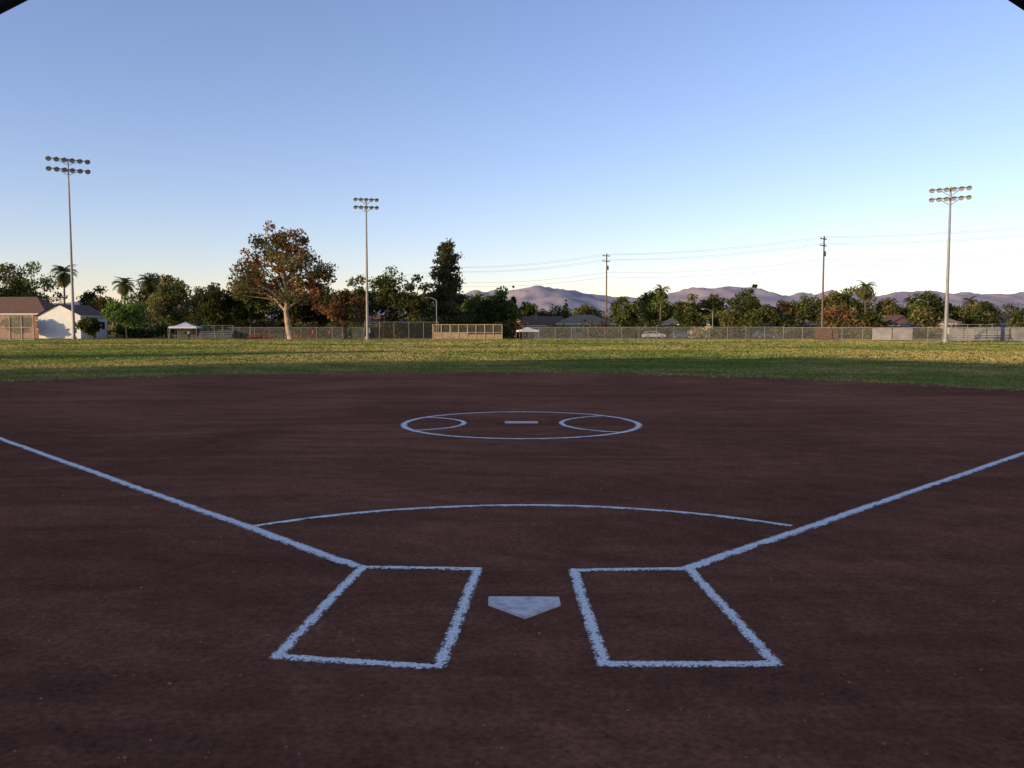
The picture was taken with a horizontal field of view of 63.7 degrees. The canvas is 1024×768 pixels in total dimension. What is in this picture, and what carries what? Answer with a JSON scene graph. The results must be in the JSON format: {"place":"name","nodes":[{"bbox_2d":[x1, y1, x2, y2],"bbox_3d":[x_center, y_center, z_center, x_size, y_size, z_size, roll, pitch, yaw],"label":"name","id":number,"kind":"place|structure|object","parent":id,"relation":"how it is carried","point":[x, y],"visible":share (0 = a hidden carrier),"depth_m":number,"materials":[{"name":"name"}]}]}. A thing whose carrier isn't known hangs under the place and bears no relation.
{"place":"outdoors","nodes":[
{"label":"outdoors","id":0,"kind":"place"},
{"bbox_2d":[354,315,407,323],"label":"roof","id":1,"kind":"structure","parent":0,"point":[377,318],"depth_m":197.01,"materials":[{"name":"grey"}]},
{"bbox_2d":[0,372,1023,767],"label":"infield dirt","id":2,"kind":"structure","parent":0,"point":[130,428],"depth_m":5.79,"materials":[{"name":"soil"}]},
{"bbox_2d":[0,437,360,566],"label":"foul line","id":3,"kind":"object","parent":2,"relation":"on","point":[276,537],"visible":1,"depth_m":7.55,"materials":[{"name":"paint"}]},
{"bbox_2d":[269,565,482,669],"bbox_3d":[-0.726,1.363,5.035,0.943,0.007,1.796,0,4,5],"label":"batters box line","id":4,"kind":"object","parent":2,"relation":"on","point":[441,655],"visible":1,"depth_m":4.65,"materials":[{"name":"paint"}]},
{"bbox_2d":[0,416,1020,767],"bbox_3d":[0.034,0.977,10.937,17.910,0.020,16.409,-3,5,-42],"label":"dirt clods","id":5,"kind":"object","parent":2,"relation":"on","point":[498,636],"visible":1,"depth_m":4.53,"materials":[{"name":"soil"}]},
{"bbox_2d":[0,0,1023,13],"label":"backstop","id":6,"kind":"object","parent":2,"relation":"on","point":[6,5],"depth_m":2.91,"materials":[{"name":"metal"}]},
{"bbox_2d":[400,412,642,438],"bbox_3d":[0.169,0.710,14.928,4.350,0.007,4.357,0,4,0],"label":"pitching circle line","id":7,"kind":"object","parent":2,"relation":"on","point":[403,424],"visible":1,"depth_m":14.27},
{"bbox_2d":[505,421,537,423],"bbox_3d":[0.170,0.701,15.028,0.600,0.028,0.150,0,4,0],"label":"pitching rubber","id":8,"kind":"object","parent":2,"relation":"on","point":[521,422],"visible":1,"depth_m":14.96,"materials":[{"name":"rubber"}]},
{"bbox_2d":[252,504,791,526],"bbox_3d":[0.092,1.195,7.539,4.708,0.006,0.946,0,4,0],"label":"home plate arc line","id":9,"kind":"object","parent":2,"relation":"on","point":[433,507],"visible":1,"depth_m":7.70,"materials":[{"name":"paint"}]},
{"bbox_2d":[488,596,560,618],"bbox_3d":[0.075,1.361,5.025,0.452,0.014,0.380,0,4,0],"label":"home plate","id":10,"kind":"object","parent":2,"relation":"on","point":[524,607],"visible":1,"depth_m":5.05,"materials":[{"name":"rubber"}]},
{"bbox_2d":[569,567,781,666],"bbox_3d":[0.886,1.362,5.015,0.986,0.007,1.759,0,4,0],"label":"batters box line","id":11,"kind":"object","parent":2,"relation":"on","point":[591,626],"visible":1,"depth_m":4.57,"materials":[{"name":"paint"}]},
{"bbox_2d":[681,452,1023,569],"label":"foul line","id":12,"kind":"object","parent":2,"relation":"on","point":[706,562],"visible":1,"depth_m":7.26,"materials":[{"name":"paint"}]},
{"bbox_2d":[0,330,1023,390],"bbox_3d":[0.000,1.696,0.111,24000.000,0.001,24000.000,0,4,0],"label":"ground","id":13,"kind":"structure","parent":0,"point":[111,336],"depth_m":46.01,"materials":[{"name":"green plant"}]},
{"bbox_2d":[0,262,30,296],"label":"shade tree","id":14,"kind":"object","parent":13,"relation":"on","point":[6,292],"visible":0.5,"depth_m":197.50,"materials":[{"name":"green plant"}]},
{"bbox_2d":[0,315,34,339],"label":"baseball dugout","id":15,"kind":"object","parent":13,"relation":"on","point":[21,332],"visible":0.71,"depth_m":138.68,"materials":[{"name":"beige paint"}]},
{"bbox_2d":[1,314,34,338],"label":"shade tree","id":16,"kind":"object","parent":13,"relation":"on","point":[18,324],"visible":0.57,"depth_m":161.22,"materials":[{"name":"green plant"}]},
{"bbox_2d":[0,314,38,337],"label":"walls","id":17,"kind":"structure","parent":13,"relation":"on","point":[36,330],"depth_m":172.43,"materials":[{"name":"beige brick"}]},
{"bbox_2d":[0,297,53,313],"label":"roof","id":18,"kind":"structure","parent":17,"relation":"on","point":[22,305],"depth_m":174.53,"materials":[{"name":"brown"}]},
{"bbox_2d":[10,261,67,304],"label":"shade tree","id":19,"kind":"object","parent":13,"relation":"on","point":[44,282],"visible":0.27,"depth_m":198.20,"materials":[{"name":"green plant"}]},
{"bbox_2d":[50,264,77,303],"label":"palm tree","id":20,"kind":"object","parent":13,"relation":"on","point":[63,279],"visible":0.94,"depth_m":187.93,"materials":[{"name":"green plant"}]},
{"bbox_2d":[45,156,90,338],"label":"stadium light pole","id":21,"kind":"object","parent":13,"relation":"on","point":[72,171],"visible":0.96,"depth_m":148.34,"materials":[{"name":"metal"}]},
{"bbox_2d":[38,305,107,338],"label":"walls","id":22,"kind":"structure","parent":13,"relation":"on","point":[55,321],"depth_m":165.19,"materials":[{"name":"white paint"}]},
{"bbox_2d":[35,304,103,315],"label":"roof","id":23,"kind":"structure","parent":22,"relation":"on","point":[83,310],"depth_m":168.43,"materials":[{"name":"grey"}]},
{"bbox_2d":[75,317,101,338],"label":"shade tree","id":24,"kind":"object","parent":13,"relation":"on","point":[91,326],"visible":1,"depth_m":158.83,"materials":[{"name":"green plant"}]},
{"bbox_2d":[76,285,121,324],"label":"shade tree","id":25,"kind":"object","parent":13,"relation":"on","point":[92,299],"visible":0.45,"depth_m":201.18,"materials":[{"name":"green plant"}]},
{"bbox_2d":[111,277,136,307],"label":"palm tree","id":26,"kind":"object","parent":13,"relation":"on","point":[125,287],"visible":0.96,"depth_m":188.14,"materials":[{"name":"green plant"}]},
{"bbox_2d":[101,295,151,338],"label":"young green tree","id":27,"kind":"object","parent":13,"relation":"on","point":[129,315],"visible":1,"depth_m":148.70,"materials":[{"name":"green plant"}]},
{"bbox_2d":[135,274,160,329],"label":"palm tree","id":28,"kind":"object","parent":13,"relation":"on","point":[147,285],"visible":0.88,"depth_m":190.25,"materials":[{"name":"green plant"}]},
{"bbox_2d":[128,272,184,336],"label":"shade tree","id":29,"kind":"object","parent":13,"relation":"on","point":[142,297],"visible":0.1,"depth_m":197.39,"materials":[{"name":"green plant"}]},
{"bbox_2d":[145,274,191,337],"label":"shade tree","id":30,"kind":"object","parent":13,"relation":"on","point":[166,297],"visible":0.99,"depth_m":168.25,"materials":[{"name":"green plant"}]},
{"bbox_2d":[168,322,202,338],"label":"pop up canopy","id":31,"kind":"object","parent":13,"relation":"on","point":[185,325],"visible":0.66,"depth_m":150.69,"materials":[{"name":"fabric"}]},
{"bbox_2d":[175,286,212,325],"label":"shade tree","id":32,"kind":"object","parent":13,"relation":"on","point":[191,316],"visible":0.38,"depth_m":196.68,"materials":[{"name":"green plant"}]},
{"bbox_2d":[197,326,232,338],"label":"bleachers","id":33,"kind":"object","parent":13,"relation":"on","point":[212,336],"visible":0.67,"depth_m":151.65,"materials":[{"name":"metal"}]},
{"bbox_2d":[191,282,242,337],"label":"shade tree","id":34,"kind":"object","parent":13,"relation":"on","point":[215,308],"visible":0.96,"depth_m":167.44,"materials":[{"name":"green plant"}]},
{"bbox_2d":[221,282,248,326],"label":"shade tree","id":35,"kind":"object","parent":13,"relation":"on","point":[232,322],"visible":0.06,"depth_m":204.03,"materials":[{"name":"green plant"}]},
{"bbox_2d":[227,269,281,336],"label":"shade tree","id":36,"kind":"object","parent":13,"relation":"on","point":[248,310],"visible":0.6,"depth_m":169.65,"materials":[{"name":"green plant"}]},
{"bbox_2d":[230,276,279,323],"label":"shade tree","id":37,"kind":"object","parent":13,"relation":"on","point":[233,317],"visible":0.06,"depth_m":198.16,"materials":[{"name":"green plant"}]},
{"bbox_2d":[177,327,363,338],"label":"chain link fence","id":38,"kind":"object","parent":13,"relation":"on","point":[254,328],"visible":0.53,"depth_m":156.73,"materials":[{"name":"metal"}]},
{"bbox_2d":[226,220,338,338],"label":"sycamore tree","id":39,"kind":"object","parent":13,"relation":"on","point":[282,259],"visible":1,"depth_m":148.13,"materials":[{"name":"green plant"}]},
{"bbox_2d":[269,274,312,324],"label":"shade tree","id":40,"kind":"object","parent":13,"relation":"on","point":[296,310],"visible":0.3,"depth_m":174.16,"materials":[{"name":"green plant"}]},
{"bbox_2d":[300,285,332,327],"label":"shade tree","id":41,"kind":"object","parent":13,"relation":"on","point":[319,317],"visible":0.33,"depth_m":176.18,"materials":[{"name":"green plant"}]},
{"bbox_2d":[318,289,370,338],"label":"shade tree","id":42,"kind":"object","parent":13,"relation":"on","point":[345,306],"visible":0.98,"depth_m":162.77,"materials":[{"name":"brown plant"}]},
{"bbox_2d":[343,274,376,324],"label":"shade tree","id":43,"kind":"object","parent":13,"relation":"on","point":[360,291],"visible":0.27,"depth_m":187.83,"materials":[{"name":"green plant"}]},
{"bbox_2d":[353,197,378,338],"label":"stadium light pole","id":44,"kind":"object","parent":13,"relation":"on","point":[366,211],"visible":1,"depth_m":146.55,"materials":[{"name":"metal"}]},
{"bbox_2d":[368,265,410,336],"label":"shade tree","id":45,"kind":"object","parent":13,"relation":"on","point":[386,293],"visible":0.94,"depth_m":182.77,"materials":[{"name":"green plant"}]},
{"bbox_2d":[364,322,438,338],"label":"chain link fence","id":46,"kind":"object","parent":13,"relation":"on","point":[397,336],"visible":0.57,"depth_m":156.71,"materials":[{"name":"metal"}]},
{"bbox_2d":[398,274,434,325],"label":"shade tree","id":47,"kind":"object","parent":13,"relation":"on","point":[416,303],"visible":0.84,"depth_m":182.51,"materials":[{"name":"green plant"}]},
{"bbox_2d":[415,238,475,331],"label":"cedar tree","id":48,"kind":"object","parent":13,"relation":"on","point":[448,286],"visible":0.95,"depth_m":167.95,"materials":[{"name":"green plant"}]},
{"bbox_2d":[432,324,502,338],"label":"baseball dugout","id":49,"kind":"object","parent":13,"relation":"on","point":[450,335],"visible":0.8,"depth_m":147.74,"materials":[{"name":"beige paint"}]},
{"bbox_2d":[459,292,496,333],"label":"shade tree","id":50,"kind":"object","parent":13,"relation":"on","point":[477,302],"visible":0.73,"depth_m":178.03,"materials":[{"name":"green plant"}]},
{"bbox_2d":[486,285,523,337],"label":"shade tree","id":51,"kind":"object","parent":13,"relation":"on","point":[503,311],"visible":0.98,"depth_m":177.41,"materials":[{"name":"green plant"}]},
{"bbox_2d":[510,301,539,324],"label":"shade tree","id":52,"kind":"object","parent":13,"relation":"on","point":[527,309],"visible":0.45,"depth_m":197.61,"materials":[{"name":"green plant"}]},
{"bbox_2d":[516,327,538,338],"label":"pop up canopy","id":53,"kind":"object","parent":13,"relation":"on","point":[524,329],"visible":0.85,"depth_m":155.98,"materials":[{"name":"fabric"}]},
{"bbox_2d":[514,319,553,337],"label":"walls","id":54,"kind":"structure","parent":13,"relation":"on","point":[533,334],"depth_m":187.19,"materials":[{"name":"paint"}]},
{"bbox_2d":[513,316,563,324],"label":"roof","id":55,"kind":"structure","parent":54,"relation":"on","point":[539,320],"depth_m":189.57,"materials":[{"name":"grey"}]},
{"bbox_2d":[538,304,572,318],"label":"shade tree","id":56,"kind":"object","parent":13,"relation":"on","point":[561,312],"visible":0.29,"depth_m":209.70,"materials":[{"name":"green plant"}]},
{"bbox_2d":[107,318,1016,337],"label":"boundary shrubs","id":57,"kind":"object","parent":13,"relation":"on","point":[132,331],"visible":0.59,"depth_m":172.56,"materials":[{"name":"green plant"}]},
{"bbox_2d":[107,309,1016,335],"bbox_3d":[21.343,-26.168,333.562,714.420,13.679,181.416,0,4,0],"label":"distant trees","id":58,"kind":"object","parent":13,"relation":"on","point":[333,323],"visible":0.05,"depth_m":282.06,"materials":[{"name":"green plant"}]},
{"bbox_2d":[556,325,614,337],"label":"walls","id":59,"kind":"structure","parent":13,"relation":"on","point":[574,335],"depth_m":185.06,"materials":[{"name":"paint"}]},
{"bbox_2d":[555,315,614,323],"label":"roof","id":60,"kind":"structure","parent":59,"relation":"on","point":[576,319],"depth_m":186.56,"materials":[{"name":"grey"}]},
{"bbox_2d":[569,303,603,318],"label":"shade tree","id":61,"kind":"object","parent":13,"relation":"on","point":[584,310],"visible":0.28,"depth_m":219.54,"materials":[{"name":"green plant"}]},
{"bbox_2d":[602,253,609,337],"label":"utility pole","id":62,"kind":"object","parent":13,"relation":"on","point":[607,267],"visible":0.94,"depth_m":183.86,"materials":[{"name":"brown wood"}]},
{"bbox_2d":[611,311,634,325],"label":"shade tree","id":63,"kind":"object","parent":13,"relation":"on","point":[621,316],"visible":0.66,"depth_m":176.77,"materials":[{"name":"green plant"}]},
{"bbox_2d":[609,296,642,323],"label":"shade tree","id":64,"kind":"object","parent":13,"relation":"on","point":[619,306],"visible":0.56,"depth_m":216.93,"materials":[{"name":"green plant"}]},
{"bbox_2d":[631,290,673,322],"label":"shade tree","id":65,"kind":"object","parent":13,"relation":"on","point":[647,304],"visible":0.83,"depth_m":197.63,"materials":[{"name":"green plant"}]},
{"bbox_2d":[523,327,782,339],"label":"chain link fence","id":66,"kind":"object","parent":13,"relation":"on","point":[709,335],"visible":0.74,"depth_m":145.27,"materials":[{"name":"metal"}]},
{"bbox_2d":[642,331,665,338],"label":"parked car","id":67,"kind":"object","parent":13,"relation":"on","point":[651,333],"visible":0.71,"depth_m":161.92,"materials":[{"name":"silver paint"}]},
{"bbox_2d":[652,284,670,321],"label":"palm tree","id":68,"kind":"object","parent":13,"relation":"on","point":[661,294],"visible":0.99,"depth_m":188.67,"materials":[{"name":"green plant"}]},
{"bbox_2d":[669,331,692,338],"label":"parked car","id":69,"kind":"object","parent":13,"relation":"on","point":[680,334],"visible":0.73,"depth_m":162.37,"materials":[{"name":"paint"}]},
{"bbox_2d":[656,325,716,337],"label":"walls","id":70,"kind":"structure","parent":13,"relation":"on","point":[707,326],"depth_m":185.12,"materials":[{"name":"paint"}]},
{"bbox_2d":[669,293,704,317],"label":"shade tree","id":71,"kind":"object","parent":13,"relation":"on","point":[679,305],"visible":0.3,"depth_m":197.25,"materials":[{"name":"green plant"}]},
{"bbox_2d":[673,307,706,332],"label":"shade tree","id":72,"kind":"object","parent":13,"relation":"on","point":[691,318],"visible":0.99,"depth_m":174.99,"materials":[{"name":"green plant"}]},
{"bbox_2d":[699,293,729,321],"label":"shade tree","id":73,"kind":"object","parent":13,"relation":"on","point":[713,303],"visible":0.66,"depth_m":197.53,"materials":[{"name":"green plant"}]},
{"bbox_2d":[709,310,740,329],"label":"shade tree","id":74,"kind":"object","parent":13,"relation":"on","point":[725,318],"visible":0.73,"depth_m":176.43,"materials":[{"name":"green plant"}]},
{"bbox_2d":[721,288,773,325],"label":"shade tree","id":75,"kind":"object","parent":13,"relation":"on","point":[747,304],"visible":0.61,"depth_m":194.93,"materials":[{"name":"green plant"}]},
{"bbox_2d":[744,304,782,330],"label":"shade tree","id":76,"kind":"object","parent":13,"relation":"on","point":[766,316],"visible":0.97,"depth_m":174.53,"materials":[{"name":"green plant"}]},
{"bbox_2d":[752,331,777,338],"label":"parked car","id":77,"kind":"object","parent":13,"relation":"on","point":[766,334],"visible":0.66,"depth_m":158.96,"materials":[{"name":"paint"}]},
{"bbox_2d":[767,299,797,315],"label":"shade tree","id":78,"kind":"object","parent":13,"relation":"on","point":[782,304],"visible":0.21,"depth_m":199.40,"materials":[{"name":"green plant"}]},
{"bbox_2d":[774,313,806,337],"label":"shade tree","id":79,"kind":"object","parent":13,"relation":"on","point":[787,319],"visible":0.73,"depth_m":176.42,"materials":[{"name":"green plant"}]},
{"bbox_2d":[784,295,828,321],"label":"shade tree","id":80,"kind":"object","parent":13,"relation":"on","point":[808,310],"visible":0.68,"depth_m":197.85,"materials":[{"name":"green plant"}]},
{"bbox_2d":[820,236,826,326],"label":"utility pole","id":81,"kind":"object","parent":13,"relation":"on","point":[824,255],"visible":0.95,"depth_m":149.02,"materials":[{"name":"brown wood"}]},
{"bbox_2d":[384,227,1023,292],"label":"power lines","id":82,"kind":"object","parent":81,"relation":"attached to","point":[749,253],"visible":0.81,"depth_m":156.14,"materials":[{"name":"metal"}]},
{"bbox_2d":[814,289,858,323],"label":"shade tree","id":83,"kind":"object","parent":13,"relation":"on","point":[837,300],"visible":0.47,"depth_m":198.59,"materials":[{"name":"green plant"}]},
{"bbox_2d":[818,306,857,330],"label":"shade tree","id":84,"kind":"object","parent":13,"relation":"on","point":[830,315],"visible":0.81,"depth_m":176.19,"materials":[{"name":"orange plant"}]},
{"bbox_2d":[839,285,878,314],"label":"shade tree","id":85,"kind":"object","parent":13,"relation":"on","point":[857,305],"visible":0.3,"depth_m":199.34,"materials":[{"name":"green plant"}]},
{"bbox_2d":[854,280,876,311],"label":"palm tree","id":86,"kind":"object","parent":13,"relation":"on","point":[864,291],"visible":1,"depth_m":178.33,"materials":[{"name":"green plant"}]},
{"bbox_2d":[854,309,887,337],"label":"shade tree","id":87,"kind":"object","parent":13,"relation":"on","point":[871,316],"visible":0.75,"depth_m":172.90,"materials":[{"name":"green plant"}]},
{"bbox_2d":[751,330,1010,337],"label":"block wall","id":88,"kind":"structure","parent":13,"relation":"on","point":[854,337],"depth_m":182.38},
{"bbox_2d":[876,297,912,319],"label":"shade tree","id":89,"kind":"object","parent":13,"relation":"on","point":[884,307],"visible":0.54,"depth_m":198.92,"materials":[{"name":"green plant"}]},
{"bbox_2d":[783,327,1023,341],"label":"chain link fence","id":90,"kind":"object","parent":13,"relation":"on","point":[907,333],"visible":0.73,"depth_m":128.97,"materials":[{"name":"metal"}]},
{"bbox_2d":[903,303,948,329],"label":"shade tree","id":91,"kind":"object","parent":13,"relation":"on","point":[926,315],"visible":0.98,"depth_m":173.94,"materials":[{"name":"green plant"}]},
{"bbox_2d":[907,290,954,317],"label":"shade tree","id":92,"kind":"object","parent":13,"relation":"on","point":[933,300],"visible":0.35,"depth_m":194.92,"materials":[{"name":"green plant"}]},
{"bbox_2d":[929,185,971,341],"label":"stadium light pole","id":93,"kind":"object","parent":13,"relation":"on","point":[949,199],"visible":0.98,"depth_m":112.92,"materials":[{"name":"metal"}]},
{"bbox_2d":[942,302,968,322],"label":"shade tree","id":94,"kind":"object","parent":13,"relation":"on","point":[957,312],"visible":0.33,"depth_m":196.20,"materials":[{"name":"green plant"}]},
{"bbox_2d":[961,296,977,326],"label":"palm tree","id":95,"kind":"object","parent":13,"relation":"on","point":[970,301],"visible":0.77,"depth_m":218.78,"materials":[{"name":"green plant"}]},
{"bbox_2d":[954,324,993,341],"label":"bleachers","id":96,"kind":"object","parent":13,"relation":"on","point":[967,334],"visible":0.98,"depth_m":118.94,"materials":[{"name":"metal"}]},
{"bbox_2d":[961,301,1002,326],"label":"shade tree","id":97,"kind":"object","parent":13,"relation":"on","point":[977,314],"visible":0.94,"depth_m":180.46,"materials":[{"name":"green plant"}]},
{"bbox_2d":[972,325,1011,329],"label":"walls","id":98,"kind":"structure","parent":13,"relation":"on","point":[997,326],"depth_m":187.93,"materials":[{"name":"paint"}]},
{"bbox_2d":[988,314,1012,323],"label":"roof","id":99,"kind":"structure","parent":98,"relation":"on","point":[1005,318],"depth_m":189.77,"materials":[{"name":"grey"}]},
{"bbox_2d":[999,302,1022,313],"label":"shade tree","id":100,"kind":"object","parent":13,"relation":"on","point":[1013,310],"visible":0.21,"depth_m":199.32,"materials":[{"name":"green plant"}]},
{"bbox_2d":[1006,308,1023,327],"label":"shade tree","id":101,"kind":"object","parent":13,"relation":"on","point":[1017,319],"visible":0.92,"depth_m":161.30,"materials":[{"name":"green plant"}]},
{"bbox_2d":[0,0,1023,303],"label":"sky","id":102,"kind":"structure","parent":0,"point":[516,133],"materials":[{"name":"blue"}]},
{"bbox_2d":[53,285,1023,329],"bbox_3d":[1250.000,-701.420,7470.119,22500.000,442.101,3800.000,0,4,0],"label":"mountains","id":103,"kind":"structure","parent":0,"point":[538,295],"depth_m":7584.80,"materials":[{"name":"stone"}]},
{"bbox_2d":[906,325,963,329],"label":"walls","id":104,"kind":"structure","parent":0,"point":[938,326],"depth_m":186.83,"materials":[{"name":"paint"}]},
{"bbox_2d":[907,317,964,323],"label":"roof","id":105,"kind":"structure","parent":104,"relation":"on","point":[951,321],"depth_m":187.04,"materials":[{"name":"beige"}]},
{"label":"walls","id":106,"kind":"object","parent":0,"visible":0},
{"bbox_2d":[851,315,908,324],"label":"roof","id":107,"kind":"structure","parent":106,"relation":"on","point":[898,319],"depth_m":186.27,"materials":[{"name":"brown"}]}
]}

